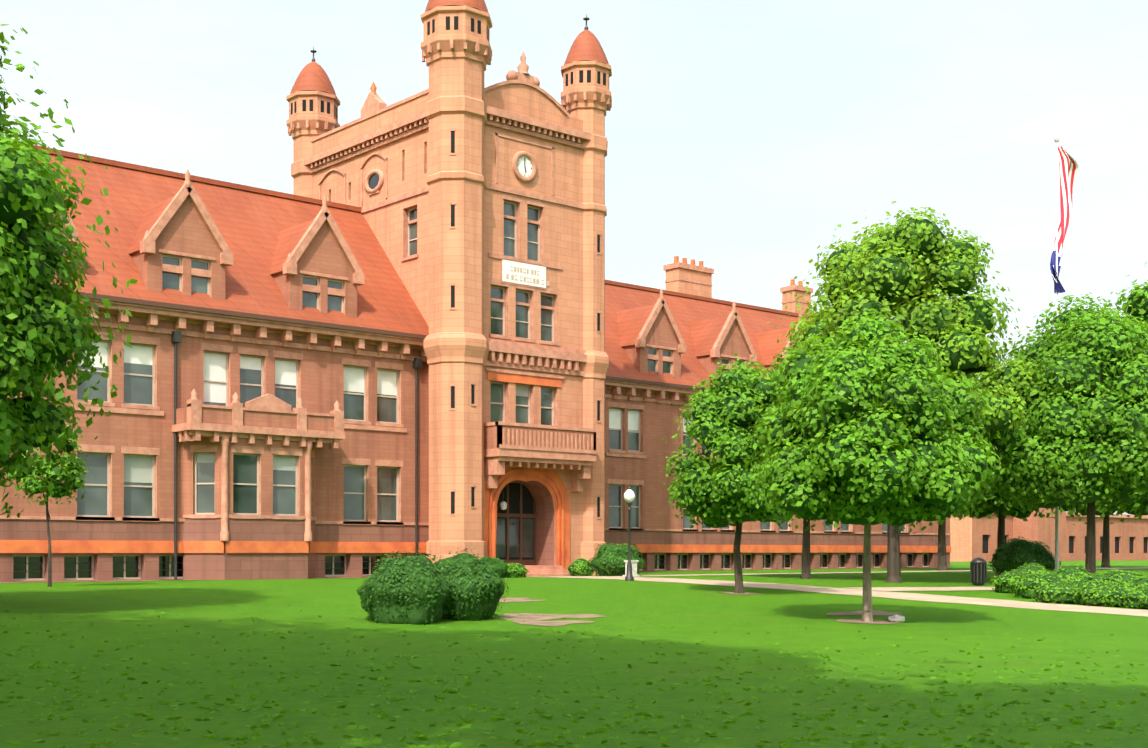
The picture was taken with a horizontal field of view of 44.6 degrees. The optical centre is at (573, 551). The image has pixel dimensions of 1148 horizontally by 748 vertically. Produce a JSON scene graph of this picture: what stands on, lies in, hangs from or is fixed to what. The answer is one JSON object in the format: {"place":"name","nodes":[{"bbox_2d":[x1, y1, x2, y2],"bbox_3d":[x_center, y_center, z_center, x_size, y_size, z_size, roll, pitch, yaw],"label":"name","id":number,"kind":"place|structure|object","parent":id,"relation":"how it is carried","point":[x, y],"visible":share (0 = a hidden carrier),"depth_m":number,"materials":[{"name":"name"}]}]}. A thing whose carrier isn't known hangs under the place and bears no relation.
{"place":"outdoors","nodes":[
{"label":"outdoors","id":0,"kind":"place"},
{"bbox_2d":[0,577,902,625],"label":"soil","id":1,"kind":"structure","parent":0,"point":[531,618],"depth_m":33.22,"materials":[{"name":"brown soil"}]},
{"bbox_2d":[888,614,904,621],"bbox_3d":[7.802,1.626,33.818,0.393,0.229,0.409,0,0,15],"label":"rock","id":2,"kind":"object","parent":1,"relation":"on","point":[896,618],"visible":0.92,"depth_m":33.70,"materials":[{"name":"grey stone"}]},
{"bbox_2d":[0,560,1147,747],"bbox_3d":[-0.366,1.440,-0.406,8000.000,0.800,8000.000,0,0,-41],"label":"lawn","id":3,"kind":"structure","parent":0,"point":[692,614],"depth_m":22.05,"materials":[{"name":"green plant"}]},
{"bbox_2d":[6,409,88,586],"bbox_3d":[-15.705,-1.582,41.768,2.340,5.543,2.513,0,0,-41],"label":"sapling","id":4,"kind":"object","parent":3,"relation":"on","point":[33,482],"visible":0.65,"depth_m":41.46,"materials":[{"name":"green plant"}]},
{"bbox_2d":[0,24,137,518],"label":"tree","id":5,"kind":"object","parent":3,"relation":"on","point":[42,336],"visible":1,"depth_m":28.69,"materials":[{"name":"green plant"}]},
{"bbox_2d":[356,548,508,624],"bbox_3d":[-3.150,0.831,31.072,2.396,1.863,3.784,0,0,36],"label":"hedge","id":6,"kind":"object","parent":3,"relation":"on","point":[413,589],"visible":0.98,"depth_m":30.09,"materials":[{"name":"green plant"}]},
{"bbox_2d":[0,0,950,581],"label":"hall","id":7,"kind":"structure","parent":3,"relation":"on","point":[420,322],"depth_m":57.51,"materials":[{"name":"brick"}]},
{"bbox_2d":[479,555,508,577],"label":"shrub","id":8,"kind":"object","parent":3,"relation":"on","point":[498,566],"visible":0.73,"depth_m":55.61,"materials":[{"name":"green plant"}]},
{"bbox_2d":[504,562,529,577],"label":"shrub","id":9,"kind":"object","parent":3,"relation":"on","point":[515,570],"visible":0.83,"depth_m":56.73,"materials":[{"name":"green plant"}]},
{"bbox_2d":[566,556,594,575],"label":"shrub","id":10,"kind":"object","parent":3,"relation":"on","point":[580,567],"visible":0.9,"depth_m":59.31,"materials":[{"name":"green plant"}]},
{"bbox_2d":[587,541,645,575],"bbox_3d":[1.893,0.408,59.904,2.920,1.751,2.291,0,0,-41],"label":"shrub","id":11,"kind":"object","parent":3,"relation":"on","point":[608,559],"visible":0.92,"depth_m":59.23,"materials":[{"name":"green plant"}]},
{"bbox_2d":[624,485,634,580],"bbox_3d":[2.075,-0.696,52.367,0.432,3.650,0.422,0,0,-41],"label":"lamp","id":12,"kind":"object","parent":3,"relation":"on","point":[629,496],"visible":1,"depth_m":52.30,"materials":[{"name":"grey metal"}]},
{"bbox_2d":[623,560,639,576],"bbox_3d":[2.396,0.715,58.511,0.600,0.750,0.400,0,0,-41],"label":"marker","id":13,"kind":"object","parent":3,"relation":"on","point":[634,567],"visible":0.52,"depth_m":58.45,"materials":[{"name":"white stone"}]},
{"bbox_2d":[663,353,810,592],"bbox_3d":[5.301,-2.439,44.539,5.072,7.820,5.833,0,0,-41],"label":"tree","id":14,"kind":"object","parent":3,"relation":"on","point":[725,416],"visible":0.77,"depth_m":43.18,"materials":[{"name":"green plant"}]},
{"bbox_2d":[747,364,835,578],"bbox_3d":[9.568,-3.383,57.521,7.172,9.268,7.047,0,0,-41],"label":"tree","id":15,"kind":"object","parent":3,"relation":"on","point":[806,571],"depth_m":57.34,"materials":[{"name":"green plant"}]},
{"bbox_2d":[552,568,1147,616],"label":"paths","id":16,"kind":"structure","parent":3,"relation":"on","point":[879,592],"depth_m":47.22,"materials":[{"name":"concrete"}]},
{"bbox_2d":[743,308,1004,621],"bbox_3d":[7.055,-2.025,33.582,6.087,7.711,6.220,0,0,-41],"label":"tree","id":17,"kind":"object","parent":3,"relation":"on","point":[878,413],"visible":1,"depth_m":31.87,"materials":[{"name":"green plant"}]},
{"bbox_2d":[763,201,1046,582],"bbox_3d":[12.945,-6.261,55.494,11.155,15.227,11.519,0,0,-41],"label":"tree","id":18,"kind":"object","parent":3,"relation":"on","point":[874,271],"visible":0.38,"depth_m":52.86,"materials":[{"name":"green plant"}]},
{"bbox_2d":[937,373,997,569],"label":"tree","id":19,"kind":"object","parent":3,"relation":"on","point":[942,561],"visible":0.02,"depth_m":79.17,"materials":[{"name":"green plant"}]},
{"bbox_2d":[970,557,986,585],"bbox_3d":[15.738,0.782,54.401,0.630,1.140,0.625,0,0,-41],"label":"bin","id":20,"kind":"object","parent":3,"relation":"on","point":[978,571],"visible":0.98,"depth_m":54.18,"materials":[{"name":"grey metal"}]},
{"bbox_2d":[990,569,1033,593],"bbox_3d":[15.647,1.083,49.464,2.102,0.975,1.852,0,0,-41],"label":"bush","id":21,"kind":"object","parent":3,"relation":"on","point":[1000,583],"visible":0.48,"depth_m":48.99,"materials":[{"name":"green plant"}]},
{"bbox_2d":[958,373,1070,575],"bbox_3d":[19.805,-3.724,65.648,7.720,9.997,8.295,0,0,-41],"label":"tree","id":22,"kind":"object","parent":3,"relation":"on","point":[997,508],"visible":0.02,"depth_m":64.62,"materials":[{"name":"green plant"}]},
{"bbox_2d":[987,536,1060,576],"bbox_3d":[19.018,0.446,59.205,2.937,2.268,2.972,0,0,8],"label":"shrub","id":23,"kind":"object","parent":3,"relation":"on","point":[1014,553],"visible":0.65,"depth_m":58.51,"materials":[{"name":"green plant"}]},
{"bbox_2d":[1013,560,1048,573],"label":"bush","id":24,"kind":"object","parent":3,"relation":"on","point":[1034,568],"visible":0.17,"depth_m":52.12,"materials":[{"name":"green plant"}]},
{"bbox_2d":[1008,571,1068,598],"bbox_3d":[15.546,1.159,46.458,2.084,1.042,1.953,0,0,6],"label":"shrub","id":25,"kind":"object","parent":3,"relation":"on","point":[1024,586],"visible":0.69,"depth_m":45.90,"materials":[{"name":"green plant"}]},
{"bbox_2d":[950,508,1147,561],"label":"building","id":26,"kind":"structure","parent":3,"relation":"on","point":[971,539],"depth_m":154.45,"materials":[{"name":"brick"}]},
{"bbox_2d":[1031,582,1079,603],"bbox_3d":[15.218,1.312,43.876,1.826,0.778,1.669,0,0,-41],"label":"bush","id":27,"kind":"object","parent":3,"relation":"on","point":[1059,592],"visible":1,"depth_m":43.36,"materials":[{"name":"green plant"}]},
{"bbox_2d":[979,292,1147,573],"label":"tree","id":28,"kind":"object","parent":3,"relation":"on","point":[1079,438],"visible":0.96,"depth_m":51.97,"materials":[{"name":"green plant"}]},
{"bbox_2d":[1050,136,1077,569],"bbox_3d":[20.351,-7.926,58.010,1.561,18.480,0.629,0,0,-41],"label":"flagpole","id":29,"kind":"object","parent":3,"relation":"on","point":[1068,165],"visible":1,"depth_m":57.74,"materials":[{"name":"grey metal"}]},
{"bbox_2d":[1046,563,1098,582],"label":"bush","id":30,"kind":"object","parent":3,"relation":"on","point":[1071,573],"visible":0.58,"depth_m":48.04,"materials":[{"name":"green plant"}]},
{"bbox_2d":[1063,572,1123,589],"bbox_3d":[16.942,1.194,45.434,2.361,1.097,2.068,0,0,-41],"label":"bush","id":31,"kind":"object","parent":3,"relation":"on","point":[1091,581],"visible":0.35,"depth_m":44.97,"materials":[{"name":"green plant"}]},
{"bbox_2d":[1043,500,1147,566],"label":"tree","id":32,"kind":"object","parent":3,"relation":"on","point":[1142,510],"visible":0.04,"depth_m":93.27,"materials":[{"name":"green plant"}]},
{"bbox_2d":[1076,581,1134,606],"bbox_3d":[16.384,1.336,42.896,2.069,0.865,1.858,0,0,-41],"label":"shrub","id":33,"kind":"object","parent":3,"relation":"on","point":[1109,594],"visible":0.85,"depth_m":42.35,"materials":[{"name":"green plant"}]},
{"bbox_2d":[1100,569,1147,583],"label":"bush","id":34,"kind":"object","parent":3,"relation":"on","point":[1125,577],"visible":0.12,"depth_m":47.01,"materials":[{"name":"green plant"}]},
{"bbox_2d":[1101,262,1147,511],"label":"tree","id":35,"kind":"object","parent":3,"relation":"on","point":[1138,295],"visible":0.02,"depth_m":75.89,"materials":[{"name":"green plant"}]},
{"bbox_2d":[1120,586,1147,608],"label":"bush","id":36,"kind":"object","parent":3,"relation":"on","point":[1138,599],"visible":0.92,"depth_m":41.47,"materials":[{"name":"green plant"}]},
{"bbox_2d":[1124,576,1147,590],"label":"bush","id":37,"kind":"object","parent":3,"relation":"on","point":[1136,584],"visible":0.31,"depth_m":44.08,"materials":[{"name":"green plant"}]},
{"bbox_2d":[0,0,1147,514],"label":"sky","id":38,"kind":"structure","parent":0,"point":[740,134],"materials":[{"name":"white"}]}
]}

